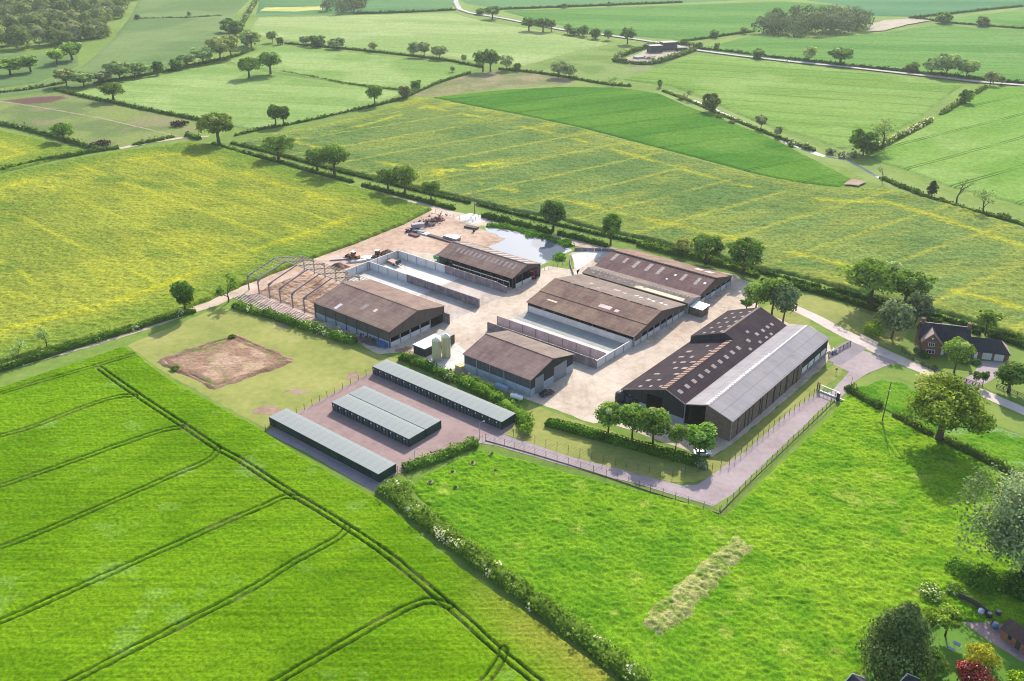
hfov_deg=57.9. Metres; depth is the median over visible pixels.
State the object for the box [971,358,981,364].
shrub
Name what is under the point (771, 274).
hedge
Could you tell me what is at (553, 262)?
pond bank
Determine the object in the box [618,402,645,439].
tree
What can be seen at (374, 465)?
storage container
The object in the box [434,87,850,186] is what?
barley field
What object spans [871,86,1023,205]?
pale wheat field
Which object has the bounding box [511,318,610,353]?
slab
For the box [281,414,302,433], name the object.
storage container
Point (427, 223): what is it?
scrap heap
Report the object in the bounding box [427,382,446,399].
storage container
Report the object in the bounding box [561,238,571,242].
shrub
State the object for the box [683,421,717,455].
tree
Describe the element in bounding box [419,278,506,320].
silage slab
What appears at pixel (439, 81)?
hedge
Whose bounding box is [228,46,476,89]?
pale wheat field
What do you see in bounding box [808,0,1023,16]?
green wheat field
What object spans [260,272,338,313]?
loose earth
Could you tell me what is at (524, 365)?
workshop
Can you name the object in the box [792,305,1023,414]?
lane
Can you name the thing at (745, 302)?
tree
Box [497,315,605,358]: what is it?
silage wall
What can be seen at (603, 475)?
fence
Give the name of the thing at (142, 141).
hedge
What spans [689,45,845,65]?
hedge
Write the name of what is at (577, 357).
silage wall
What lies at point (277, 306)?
ground beam
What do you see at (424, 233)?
timber stack
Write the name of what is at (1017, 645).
door
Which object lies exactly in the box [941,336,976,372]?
tree
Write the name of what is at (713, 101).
tree
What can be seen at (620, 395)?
water tank
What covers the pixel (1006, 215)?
shrub
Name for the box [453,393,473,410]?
storage container
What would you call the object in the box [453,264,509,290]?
guard rail
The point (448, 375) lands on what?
shrub
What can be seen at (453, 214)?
track
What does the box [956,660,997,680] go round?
shrub
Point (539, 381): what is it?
tall door
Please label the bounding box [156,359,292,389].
soil bank
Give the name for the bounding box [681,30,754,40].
hedge
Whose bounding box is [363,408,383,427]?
storage container
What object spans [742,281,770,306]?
tree
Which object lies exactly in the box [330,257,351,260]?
timber stack
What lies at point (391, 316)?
barn
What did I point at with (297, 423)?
storage container
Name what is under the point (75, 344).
hedge
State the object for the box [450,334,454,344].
end door
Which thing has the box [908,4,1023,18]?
hedge
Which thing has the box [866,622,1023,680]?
garden lawn
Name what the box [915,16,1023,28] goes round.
hedge
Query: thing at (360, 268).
silage wall
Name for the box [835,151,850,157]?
shrub
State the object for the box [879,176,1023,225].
hedge
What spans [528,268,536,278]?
tractor
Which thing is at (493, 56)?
tree
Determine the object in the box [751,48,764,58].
tree
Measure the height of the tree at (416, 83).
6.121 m
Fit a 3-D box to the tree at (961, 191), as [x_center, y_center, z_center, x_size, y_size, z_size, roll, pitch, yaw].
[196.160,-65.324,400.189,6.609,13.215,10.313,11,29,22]
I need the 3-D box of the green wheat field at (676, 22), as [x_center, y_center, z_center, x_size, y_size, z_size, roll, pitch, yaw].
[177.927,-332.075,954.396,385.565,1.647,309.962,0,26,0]
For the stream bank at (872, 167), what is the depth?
455.22 m
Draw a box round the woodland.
[0,0,129,49]
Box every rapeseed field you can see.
[0,130,84,173]
[0,141,431,363]
[244,97,1023,337]
[261,6,321,11]
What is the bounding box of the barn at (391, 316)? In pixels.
[313,279,449,347]
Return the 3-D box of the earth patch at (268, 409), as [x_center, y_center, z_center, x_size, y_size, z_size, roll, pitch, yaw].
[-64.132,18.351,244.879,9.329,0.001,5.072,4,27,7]
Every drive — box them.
[478,351,896,505]
[962,621,1023,661]
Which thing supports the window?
in the farmhouse
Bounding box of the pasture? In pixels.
[529,45,681,79]
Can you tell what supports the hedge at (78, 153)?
on the ground at (90, 50)
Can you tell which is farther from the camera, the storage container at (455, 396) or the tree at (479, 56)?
the tree at (479, 56)
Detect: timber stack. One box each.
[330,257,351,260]
[350,258,366,262]
[361,255,372,259]
[408,232,419,237]
[417,232,430,235]
[427,234,445,239]
[443,234,460,240]
[464,225,478,229]
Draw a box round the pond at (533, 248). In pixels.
[485,228,571,264]
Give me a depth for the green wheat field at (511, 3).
1075.46 m
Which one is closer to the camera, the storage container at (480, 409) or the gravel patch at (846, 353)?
the storage container at (480, 409)
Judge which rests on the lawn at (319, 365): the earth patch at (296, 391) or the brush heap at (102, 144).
the earth patch at (296, 391)
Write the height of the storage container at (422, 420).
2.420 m
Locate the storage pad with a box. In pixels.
[268,371,515,483]
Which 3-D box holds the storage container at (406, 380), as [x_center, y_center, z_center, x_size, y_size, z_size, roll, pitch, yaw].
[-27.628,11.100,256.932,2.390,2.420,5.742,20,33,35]
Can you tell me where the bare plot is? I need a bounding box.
[164,338,286,385]
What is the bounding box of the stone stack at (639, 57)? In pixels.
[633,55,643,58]
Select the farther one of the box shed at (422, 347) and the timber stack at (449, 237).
the timber stack at (449, 237)
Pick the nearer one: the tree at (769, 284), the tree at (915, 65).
the tree at (769, 284)
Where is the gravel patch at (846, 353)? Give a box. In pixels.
[828,340,865,364]
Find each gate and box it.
[816,382,843,400]
[860,334,877,345]
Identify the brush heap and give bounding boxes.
[88,139,110,146]
[170,119,189,126]
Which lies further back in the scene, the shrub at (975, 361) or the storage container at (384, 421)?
the shrub at (975, 361)
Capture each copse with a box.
[320,0,369,12]
[751,4,874,37]
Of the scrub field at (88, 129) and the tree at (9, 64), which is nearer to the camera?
the scrub field at (88, 129)
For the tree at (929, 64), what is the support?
on the ground at (90, 50)
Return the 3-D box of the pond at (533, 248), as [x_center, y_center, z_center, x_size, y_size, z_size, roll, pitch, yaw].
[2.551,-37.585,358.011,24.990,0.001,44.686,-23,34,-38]
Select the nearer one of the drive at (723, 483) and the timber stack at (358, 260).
the drive at (723, 483)
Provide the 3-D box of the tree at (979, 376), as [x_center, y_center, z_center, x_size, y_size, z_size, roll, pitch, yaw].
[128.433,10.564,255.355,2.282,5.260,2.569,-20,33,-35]
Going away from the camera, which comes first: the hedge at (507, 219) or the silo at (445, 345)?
the silo at (445, 345)
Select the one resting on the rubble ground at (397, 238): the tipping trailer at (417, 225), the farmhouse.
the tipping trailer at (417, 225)
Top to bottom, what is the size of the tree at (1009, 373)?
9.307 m
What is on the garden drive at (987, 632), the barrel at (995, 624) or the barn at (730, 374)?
the barrel at (995, 624)
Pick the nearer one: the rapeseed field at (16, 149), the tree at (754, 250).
the tree at (754, 250)
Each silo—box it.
[431,337,440,361]
[441,333,450,357]
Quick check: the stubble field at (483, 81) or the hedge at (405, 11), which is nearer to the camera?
the stubble field at (483, 81)
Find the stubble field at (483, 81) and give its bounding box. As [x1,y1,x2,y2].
[412,71,577,96]
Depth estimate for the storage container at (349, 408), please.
241.78 m
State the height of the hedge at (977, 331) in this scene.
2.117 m
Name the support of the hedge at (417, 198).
on the ground at (90, 50)
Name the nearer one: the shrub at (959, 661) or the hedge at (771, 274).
the shrub at (959, 661)
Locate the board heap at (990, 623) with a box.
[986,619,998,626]
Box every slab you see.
[348,258,457,295]
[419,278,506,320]
[420,343,464,369]
[455,213,486,223]
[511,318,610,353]
[514,311,622,350]
[572,248,605,274]
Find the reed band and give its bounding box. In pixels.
[486,222,574,247]
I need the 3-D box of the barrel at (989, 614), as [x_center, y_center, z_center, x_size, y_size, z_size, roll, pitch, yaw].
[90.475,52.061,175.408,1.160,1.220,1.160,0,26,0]
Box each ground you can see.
[0,0,1023,680]
[245,212,462,322]
[457,222,503,246]
[627,50,677,61]
[869,18,930,30]
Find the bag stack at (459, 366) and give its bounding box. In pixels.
[455,362,464,370]
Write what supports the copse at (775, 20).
on the ground at (90, 50)
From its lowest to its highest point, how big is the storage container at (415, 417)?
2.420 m
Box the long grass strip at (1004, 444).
[858,380,1023,472]
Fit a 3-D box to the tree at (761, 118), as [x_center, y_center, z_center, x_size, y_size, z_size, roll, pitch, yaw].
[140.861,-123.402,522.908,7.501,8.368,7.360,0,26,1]
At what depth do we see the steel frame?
313.56 m
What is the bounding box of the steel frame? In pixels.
[247,255,367,316]
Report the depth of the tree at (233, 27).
834.74 m
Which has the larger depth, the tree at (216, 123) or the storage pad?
the tree at (216, 123)
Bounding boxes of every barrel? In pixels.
[978,608,984,614]
[986,611,992,618]
[992,621,998,629]
[995,609,1001,615]
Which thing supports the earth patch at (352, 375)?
on the lawn at (319, 365)
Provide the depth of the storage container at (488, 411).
239.34 m
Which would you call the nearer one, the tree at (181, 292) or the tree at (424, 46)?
the tree at (181, 292)
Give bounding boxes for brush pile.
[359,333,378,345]
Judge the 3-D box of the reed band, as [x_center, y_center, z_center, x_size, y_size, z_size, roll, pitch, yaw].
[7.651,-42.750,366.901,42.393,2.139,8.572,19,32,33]
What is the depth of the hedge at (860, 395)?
249.07 m
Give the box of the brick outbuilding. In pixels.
[1000,618,1023,653]
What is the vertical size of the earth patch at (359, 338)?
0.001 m
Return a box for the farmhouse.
[915,317,1010,361]
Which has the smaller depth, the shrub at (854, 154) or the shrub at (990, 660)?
the shrub at (990, 660)
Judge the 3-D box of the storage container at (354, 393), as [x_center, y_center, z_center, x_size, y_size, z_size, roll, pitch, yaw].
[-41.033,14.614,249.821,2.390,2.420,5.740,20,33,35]
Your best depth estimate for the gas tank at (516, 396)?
248.71 m
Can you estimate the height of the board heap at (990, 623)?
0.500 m
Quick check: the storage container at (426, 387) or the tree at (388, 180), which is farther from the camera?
the tree at (388, 180)
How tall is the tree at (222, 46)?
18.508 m
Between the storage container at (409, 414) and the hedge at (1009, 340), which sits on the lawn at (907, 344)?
the hedge at (1009, 340)
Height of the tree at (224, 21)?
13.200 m
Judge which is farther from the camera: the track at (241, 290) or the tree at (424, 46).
the tree at (424, 46)
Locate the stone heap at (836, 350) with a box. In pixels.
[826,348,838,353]
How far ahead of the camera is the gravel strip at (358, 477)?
221.84 m
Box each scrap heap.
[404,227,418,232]
[414,219,440,227]
[421,213,450,222]
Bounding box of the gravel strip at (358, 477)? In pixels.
[266,429,381,495]
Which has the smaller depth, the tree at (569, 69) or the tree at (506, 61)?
the tree at (569, 69)
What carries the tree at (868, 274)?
on the ground at (90, 50)
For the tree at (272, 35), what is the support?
on the ground at (90, 50)
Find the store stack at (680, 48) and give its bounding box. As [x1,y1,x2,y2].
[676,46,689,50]
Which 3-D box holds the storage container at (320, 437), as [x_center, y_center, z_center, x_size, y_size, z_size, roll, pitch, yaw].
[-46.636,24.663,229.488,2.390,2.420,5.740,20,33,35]
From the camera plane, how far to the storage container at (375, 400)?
245.05 m
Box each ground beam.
[240,295,300,320]
[243,295,300,319]
[246,295,302,318]
[248,294,306,318]
[251,294,308,317]
[253,293,310,316]
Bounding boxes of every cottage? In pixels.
[845,673,866,680]
[900,673,920,680]
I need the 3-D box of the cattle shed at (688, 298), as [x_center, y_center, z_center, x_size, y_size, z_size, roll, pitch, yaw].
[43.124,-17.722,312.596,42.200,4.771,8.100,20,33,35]
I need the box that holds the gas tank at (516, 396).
[510,393,522,400]
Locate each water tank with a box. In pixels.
[615,390,626,403]
[625,394,633,403]
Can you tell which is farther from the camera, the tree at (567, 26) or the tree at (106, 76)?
the tree at (567, 26)
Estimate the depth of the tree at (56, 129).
492.60 m
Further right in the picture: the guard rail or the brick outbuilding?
the brick outbuilding
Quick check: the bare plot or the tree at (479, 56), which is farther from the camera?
the tree at (479, 56)
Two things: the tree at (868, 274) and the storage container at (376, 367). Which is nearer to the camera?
the storage container at (376, 367)
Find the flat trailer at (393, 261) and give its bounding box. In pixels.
[386,258,401,265]
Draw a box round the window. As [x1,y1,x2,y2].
[926,349,934,353]
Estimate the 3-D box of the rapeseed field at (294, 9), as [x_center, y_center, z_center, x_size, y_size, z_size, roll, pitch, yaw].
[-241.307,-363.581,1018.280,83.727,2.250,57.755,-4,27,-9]
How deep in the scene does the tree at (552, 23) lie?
862.93 m
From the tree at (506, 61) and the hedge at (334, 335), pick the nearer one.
the hedge at (334, 335)
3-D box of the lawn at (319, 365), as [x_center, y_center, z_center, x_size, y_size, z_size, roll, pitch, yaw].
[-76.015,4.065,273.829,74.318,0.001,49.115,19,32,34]
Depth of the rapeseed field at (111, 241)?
369.79 m
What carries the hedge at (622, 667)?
on the ground at (90, 50)
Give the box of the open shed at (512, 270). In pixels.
[437,241,540,288]
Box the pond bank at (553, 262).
[479,226,576,268]
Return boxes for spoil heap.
[330,262,349,270]
[382,249,393,254]
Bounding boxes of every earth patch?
[251,404,281,414]
[284,388,310,394]
[345,371,361,379]
[357,336,381,347]
[395,346,414,353]
[844,179,865,185]
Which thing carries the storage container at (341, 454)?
on the storage pad
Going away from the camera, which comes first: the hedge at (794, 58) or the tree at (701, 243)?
the tree at (701, 243)
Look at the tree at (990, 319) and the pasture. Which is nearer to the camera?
the tree at (990, 319)
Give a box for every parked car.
[538,389,554,397]
[693,448,711,456]
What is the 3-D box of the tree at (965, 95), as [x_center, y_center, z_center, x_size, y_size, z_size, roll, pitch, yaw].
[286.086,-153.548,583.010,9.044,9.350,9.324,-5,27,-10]
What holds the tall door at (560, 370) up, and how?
in the workshop
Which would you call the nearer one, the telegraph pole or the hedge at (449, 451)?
the hedge at (449, 451)
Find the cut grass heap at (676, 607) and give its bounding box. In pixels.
[642,536,753,635]
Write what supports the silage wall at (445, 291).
on the silage slab at (425, 273)
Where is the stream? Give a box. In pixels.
[693,100,1023,227]
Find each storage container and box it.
[269,408,290,427]
[275,411,296,430]
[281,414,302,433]
[287,417,309,436]
[293,420,315,439]
[299,423,321,442]
[305,426,328,445]
[311,430,334,449]
[318,433,340,452]
[324,436,347,455]
[331,439,354,459]
[332,394,353,412]
[337,443,360,463]
[338,397,359,415]
[344,400,365,417]
[344,446,367,466]
[349,386,369,396]
[350,402,371,420]
[351,450,373,470]
[355,388,375,399]
[356,405,377,423]
[358,453,381,474]
[361,391,381,401]
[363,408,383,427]
[365,457,387,477]
[367,394,388,404]
[369,411,390,429]
[371,460,396,481]
[372,359,391,375]
[373,397,394,407]
[376,414,397,433]
[378,362,396,377]
[380,399,400,410]
[382,417,403,436]
[384,364,403,380]
[386,402,406,413]
[389,420,410,439]
[390,367,408,382]
[393,405,413,416]
[395,423,417,443]
[396,369,415,386]
[399,408,419,420]
[402,372,421,388]
[402,427,424,446]
[406,411,426,422]
[408,374,427,391]
[412,414,433,426]
[414,377,434,393]
[419,417,441,436]
[421,380,440,396]
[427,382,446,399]
[434,385,453,401]
[440,387,459,404]
[447,390,465,407]
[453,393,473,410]
[460,396,480,413]
[467,399,487,417]
[474,402,493,420]
[481,404,500,423]
[488,407,507,426]
[495,410,515,429]
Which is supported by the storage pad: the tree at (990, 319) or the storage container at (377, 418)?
the storage container at (377, 418)
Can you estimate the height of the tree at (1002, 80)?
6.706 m
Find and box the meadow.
[411,394,1023,680]
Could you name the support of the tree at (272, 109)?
on the pale wheat field at (242, 100)
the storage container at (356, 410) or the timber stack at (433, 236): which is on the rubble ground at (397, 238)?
the timber stack at (433, 236)
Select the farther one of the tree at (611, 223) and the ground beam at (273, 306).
the tree at (611, 223)
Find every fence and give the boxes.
[265,365,373,430]
[485,434,719,513]
[503,388,818,476]
[720,395,835,512]
[828,341,850,356]
[901,348,983,386]
[958,593,988,613]
[996,383,1023,397]
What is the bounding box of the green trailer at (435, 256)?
[433,253,451,262]
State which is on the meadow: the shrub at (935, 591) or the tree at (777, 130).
the shrub at (935, 591)
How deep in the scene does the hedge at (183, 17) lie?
954.49 m
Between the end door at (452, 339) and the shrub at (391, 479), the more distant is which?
the end door at (452, 339)
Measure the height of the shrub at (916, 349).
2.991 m
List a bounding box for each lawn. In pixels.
[127,308,400,428]
[506,365,842,481]
[712,399,835,510]
[763,295,907,347]
[855,366,1023,435]
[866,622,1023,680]
[896,321,1023,402]
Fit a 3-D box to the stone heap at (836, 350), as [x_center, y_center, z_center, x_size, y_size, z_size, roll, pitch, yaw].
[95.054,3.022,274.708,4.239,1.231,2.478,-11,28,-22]
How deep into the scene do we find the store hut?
297.86 m
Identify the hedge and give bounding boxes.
[0,81,65,92]
[0,121,100,149]
[0,144,118,169]
[0,305,196,371]
[53,87,199,120]
[94,48,253,83]
[132,133,174,144]
[134,14,221,18]
[184,131,201,139]
[211,141,354,182]
[230,140,471,203]
[230,300,298,327]
[234,112,340,135]
[239,0,258,27]
[281,70,398,89]
[284,41,481,67]
[296,318,357,345]
[341,71,470,112]
[353,7,455,13]
[361,182,455,209]
[374,479,652,680]
[397,351,451,377]
[401,436,479,472]
[452,372,503,403]
[476,202,637,243]
[481,211,552,233]
[495,397,534,428]
[498,67,631,86]
[499,0,682,9]
[544,418,703,467]
[557,229,608,247]
[611,41,657,59]
[612,45,696,64]
[636,239,760,277]
[643,239,821,288]
[662,89,815,150]
[673,40,696,45]
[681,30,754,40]
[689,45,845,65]
[759,276,883,311]
[827,286,1023,340]
[844,382,883,408]
[849,63,1023,83]
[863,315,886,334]
[865,116,933,153]
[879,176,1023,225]
[892,411,934,435]
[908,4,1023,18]
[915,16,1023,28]
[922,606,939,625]
[926,316,942,323]
[938,83,988,114]
[942,435,1023,478]
[971,327,980,334]
[987,332,1023,347]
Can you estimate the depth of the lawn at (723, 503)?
225.72 m
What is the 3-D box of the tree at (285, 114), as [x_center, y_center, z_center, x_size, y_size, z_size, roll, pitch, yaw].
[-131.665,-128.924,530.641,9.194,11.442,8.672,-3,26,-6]
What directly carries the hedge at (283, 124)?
on the ground at (90, 50)
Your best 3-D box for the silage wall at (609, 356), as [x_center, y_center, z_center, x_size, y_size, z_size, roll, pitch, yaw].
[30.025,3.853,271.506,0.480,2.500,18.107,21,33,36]
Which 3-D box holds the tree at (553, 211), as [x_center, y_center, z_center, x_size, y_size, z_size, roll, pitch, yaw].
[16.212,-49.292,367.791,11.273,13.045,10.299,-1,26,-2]
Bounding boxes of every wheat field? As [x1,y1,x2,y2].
[0,0,248,97]
[0,53,77,87]
[0,346,615,680]
[77,64,398,128]
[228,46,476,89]
[249,13,606,65]
[256,0,454,16]
[462,0,730,7]
[505,1,838,39]
[623,54,963,149]
[700,25,1023,80]
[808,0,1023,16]
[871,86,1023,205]
[952,9,1023,26]
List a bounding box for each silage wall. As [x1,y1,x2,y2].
[345,250,397,275]
[369,261,479,306]
[398,250,506,292]
[487,322,596,368]
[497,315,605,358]
[596,339,632,368]
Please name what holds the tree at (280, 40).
on the ground at (90, 50)
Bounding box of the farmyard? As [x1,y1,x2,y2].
[293,219,830,456]
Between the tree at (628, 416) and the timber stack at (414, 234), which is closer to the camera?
the tree at (628, 416)
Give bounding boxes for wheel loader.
[343,250,359,259]
[371,249,382,258]
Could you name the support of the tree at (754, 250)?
on the ground at (90, 50)
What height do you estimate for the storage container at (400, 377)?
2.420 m
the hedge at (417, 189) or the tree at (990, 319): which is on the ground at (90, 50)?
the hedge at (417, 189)
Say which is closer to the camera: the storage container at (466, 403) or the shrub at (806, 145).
the storage container at (466, 403)
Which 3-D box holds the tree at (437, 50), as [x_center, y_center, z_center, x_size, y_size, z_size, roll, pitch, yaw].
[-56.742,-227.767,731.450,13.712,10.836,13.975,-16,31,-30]
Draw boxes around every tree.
[0,58,24,74]
[3,338,27,358]
[19,55,38,71]
[34,325,50,346]
[46,48,66,64]
[47,122,73,142]
[52,67,75,85]
[54,41,81,59]
[66,71,94,86]
[92,71,111,83]
[96,82,125,99]
[101,61,130,78]
[129,62,152,74]
[150,61,163,74]
[168,57,184,70]
[169,280,194,309]
[177,54,195,62]
[188,47,213,59]
[195,112,233,143]
[204,36,229,57]
[215,274,238,301]
[219,18,232,31]
[222,35,239,54]
[225,20,244,35]
[237,56,260,77]
[238,29,261,47]
[256,51,281,73]
[260,134,295,159]
[266,30,277,42]
[267,104,281,123]
[274,106,289,121]
[275,37,283,43]
[299,36,309,42]
[303,148,326,170]
[309,35,325,46]
[313,143,349,174]
[326,37,345,48]
[365,84,382,103]
[368,42,377,49]
[373,168,398,189]
[391,165,419,192]
[398,86,410,97]
[406,42,420,56]
[410,80,420,87]
[417,42,429,53]
[420,181,439,198]
[430,45,448,56]
[464,187,480,213]
[472,50,489,71]
[475,8,483,13]
[482,48,500,71]
[483,6,500,18]
[500,54,514,68]
[513,63,520,69]
[521,17,536,30]
[533,17,549,31]
[539,200,566,231]
[547,19,555,31]
[550,60,565,76]
[563,23,572,33]
[563,63,577,78]
[568,27,579,34]
[579,25,589,35]
[589,28,601,38]
[593,401,621,432]
[601,213,621,245]
[603,29,612,37]
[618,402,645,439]
[619,27,636,43]
[637,407,671,445]
[657,79,662,86]
[667,424,686,449]
[673,237,689,249]
[681,88,693,96]
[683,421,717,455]
[688,233,725,263]
[701,93,721,110]
[709,30,718,36]
[725,237,765,273]
[740,27,747,33]
[740,298,754,307]
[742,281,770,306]
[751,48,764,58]
[755,114,767,125]
[759,276,792,314]
[768,281,801,321]
[774,126,782,134]
[802,46,819,57]
[827,47,853,62]
[836,257,907,303]
[848,128,882,154]
[855,600,939,680]
[870,117,895,148]
[872,297,917,337]
[888,269,938,301]
[902,369,996,441]
[904,62,920,71]
[905,290,934,321]
[922,57,942,74]
[926,180,938,195]
[931,602,963,635]
[934,12,953,22]
[935,53,963,76]
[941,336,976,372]
[947,464,1023,577]
[955,178,974,202]
[956,59,981,74]
[958,89,975,102]
[973,188,997,210]
[973,371,982,384]
[974,308,1005,334]
[976,16,989,25]
[981,371,989,381]
[982,70,1000,84]
[993,360,1023,392]
[997,75,1006,84]
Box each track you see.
[0,101,176,136]
[1,283,260,371]
[119,135,208,148]
[276,163,761,284]
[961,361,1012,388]
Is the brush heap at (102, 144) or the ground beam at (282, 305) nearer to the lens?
the ground beam at (282, 305)
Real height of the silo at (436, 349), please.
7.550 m
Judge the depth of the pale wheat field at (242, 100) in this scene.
604.82 m
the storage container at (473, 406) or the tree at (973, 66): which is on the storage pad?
the storage container at (473, 406)
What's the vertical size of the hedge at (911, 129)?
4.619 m
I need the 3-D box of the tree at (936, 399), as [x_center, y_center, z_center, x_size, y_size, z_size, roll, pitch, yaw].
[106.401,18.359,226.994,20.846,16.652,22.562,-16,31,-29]
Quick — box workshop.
[463,330,574,396]
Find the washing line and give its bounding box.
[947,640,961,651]
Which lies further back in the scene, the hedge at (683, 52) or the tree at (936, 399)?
the hedge at (683, 52)
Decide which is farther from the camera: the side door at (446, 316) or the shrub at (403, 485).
the side door at (446, 316)
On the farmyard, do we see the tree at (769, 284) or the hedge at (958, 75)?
the tree at (769, 284)
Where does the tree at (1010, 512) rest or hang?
on the ground at (90, 50)
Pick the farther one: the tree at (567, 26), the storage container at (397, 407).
the tree at (567, 26)
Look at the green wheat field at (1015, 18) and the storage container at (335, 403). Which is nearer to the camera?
the storage container at (335, 403)
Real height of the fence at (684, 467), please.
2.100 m
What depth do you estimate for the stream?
470.03 m
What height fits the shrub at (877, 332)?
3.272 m
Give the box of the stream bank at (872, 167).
[653,90,1023,226]
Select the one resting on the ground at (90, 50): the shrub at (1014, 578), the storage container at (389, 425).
the shrub at (1014, 578)
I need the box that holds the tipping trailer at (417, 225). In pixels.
[411,222,427,228]
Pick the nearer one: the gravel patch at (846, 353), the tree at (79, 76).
the gravel patch at (846, 353)
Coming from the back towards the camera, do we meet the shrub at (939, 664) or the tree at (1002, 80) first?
the tree at (1002, 80)
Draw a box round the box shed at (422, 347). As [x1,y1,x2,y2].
[413,330,454,356]
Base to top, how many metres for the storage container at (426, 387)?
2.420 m
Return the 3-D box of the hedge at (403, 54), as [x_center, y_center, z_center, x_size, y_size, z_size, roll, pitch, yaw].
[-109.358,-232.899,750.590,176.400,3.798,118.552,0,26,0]
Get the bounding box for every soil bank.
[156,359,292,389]
[159,334,292,360]
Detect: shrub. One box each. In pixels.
[170,365,179,370]
[382,478,395,486]
[393,479,414,495]
[442,372,453,380]
[499,222,509,227]
[519,422,532,434]
[524,230,537,237]
[552,252,566,259]
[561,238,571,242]
[695,459,708,468]
[786,141,795,146]
[802,142,812,148]
[825,147,836,153]
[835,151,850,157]
[848,151,859,157]
[869,326,884,335]
[913,345,921,354]
[918,581,948,603]
[919,351,929,358]
[922,648,952,677]
[935,197,944,201]
[944,556,972,577]
[944,580,967,595]
[956,660,967,670]
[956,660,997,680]
[958,562,1009,594]
[964,642,1003,670]
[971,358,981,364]
[995,570,1023,601]
[997,212,1009,217]
[1005,669,1023,680]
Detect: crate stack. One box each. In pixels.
[376,340,387,348]
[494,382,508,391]
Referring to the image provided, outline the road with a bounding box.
[453,0,1023,85]
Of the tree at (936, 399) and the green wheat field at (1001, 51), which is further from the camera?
the green wheat field at (1001, 51)
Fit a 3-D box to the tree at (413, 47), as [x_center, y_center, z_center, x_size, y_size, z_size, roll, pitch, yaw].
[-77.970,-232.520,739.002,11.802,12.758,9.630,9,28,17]
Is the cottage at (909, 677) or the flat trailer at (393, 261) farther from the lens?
the flat trailer at (393, 261)
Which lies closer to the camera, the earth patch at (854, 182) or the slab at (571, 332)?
the slab at (571, 332)
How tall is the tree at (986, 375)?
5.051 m
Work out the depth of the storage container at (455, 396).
246.01 m
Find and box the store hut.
[690,301,709,316]
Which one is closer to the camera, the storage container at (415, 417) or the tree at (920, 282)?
the storage container at (415, 417)
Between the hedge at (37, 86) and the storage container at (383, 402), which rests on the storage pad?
the storage container at (383, 402)
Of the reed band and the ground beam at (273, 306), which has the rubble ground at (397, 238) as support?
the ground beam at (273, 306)
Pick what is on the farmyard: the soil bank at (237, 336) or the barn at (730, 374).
the barn at (730, 374)
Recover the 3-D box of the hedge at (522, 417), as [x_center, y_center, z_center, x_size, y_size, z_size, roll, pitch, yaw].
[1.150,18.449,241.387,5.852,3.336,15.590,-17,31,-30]
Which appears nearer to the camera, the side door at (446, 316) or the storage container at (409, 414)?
the storage container at (409, 414)
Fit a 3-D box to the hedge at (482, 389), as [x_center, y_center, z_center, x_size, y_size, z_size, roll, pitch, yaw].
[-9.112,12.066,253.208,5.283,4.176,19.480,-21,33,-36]
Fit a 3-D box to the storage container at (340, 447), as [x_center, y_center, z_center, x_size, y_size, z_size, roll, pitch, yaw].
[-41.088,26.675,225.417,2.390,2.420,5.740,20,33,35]
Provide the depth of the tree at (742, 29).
853.92 m
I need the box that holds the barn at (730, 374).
[620,307,829,441]
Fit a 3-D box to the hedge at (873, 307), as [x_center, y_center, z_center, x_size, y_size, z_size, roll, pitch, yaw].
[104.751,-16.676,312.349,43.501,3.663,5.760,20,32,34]
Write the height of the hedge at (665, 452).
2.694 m
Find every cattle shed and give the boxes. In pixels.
[526,274,685,346]
[582,266,701,313]
[595,249,731,301]
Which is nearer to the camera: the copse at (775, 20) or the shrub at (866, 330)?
the shrub at (866, 330)
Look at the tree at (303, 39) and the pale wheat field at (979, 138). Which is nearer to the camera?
the pale wheat field at (979, 138)
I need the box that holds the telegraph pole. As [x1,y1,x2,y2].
[882,382,891,420]
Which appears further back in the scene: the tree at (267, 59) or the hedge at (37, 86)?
the tree at (267, 59)
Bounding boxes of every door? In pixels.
[444,312,449,323]
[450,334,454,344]
[535,374,543,393]
[554,360,566,381]
[982,353,991,359]
[994,354,1003,361]
[1014,640,1020,649]
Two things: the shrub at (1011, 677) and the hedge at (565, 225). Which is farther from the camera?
the hedge at (565, 225)
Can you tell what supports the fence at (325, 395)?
on the lawn at (319, 365)
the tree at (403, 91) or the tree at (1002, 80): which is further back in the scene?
the tree at (1002, 80)
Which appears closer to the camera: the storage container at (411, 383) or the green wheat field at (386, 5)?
the storage container at (411, 383)
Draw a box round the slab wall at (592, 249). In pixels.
[575,247,614,251]
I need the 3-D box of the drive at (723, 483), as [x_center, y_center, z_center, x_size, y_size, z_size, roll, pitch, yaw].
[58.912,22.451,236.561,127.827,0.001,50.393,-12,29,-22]
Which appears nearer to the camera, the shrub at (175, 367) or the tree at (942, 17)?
the shrub at (175, 367)
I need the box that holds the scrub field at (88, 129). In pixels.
[0,94,197,146]
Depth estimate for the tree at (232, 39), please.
731.41 m
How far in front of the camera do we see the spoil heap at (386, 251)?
347.20 m
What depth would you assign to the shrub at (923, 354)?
270.84 m
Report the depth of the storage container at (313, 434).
229.50 m
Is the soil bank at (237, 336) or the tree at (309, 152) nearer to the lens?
the soil bank at (237, 336)

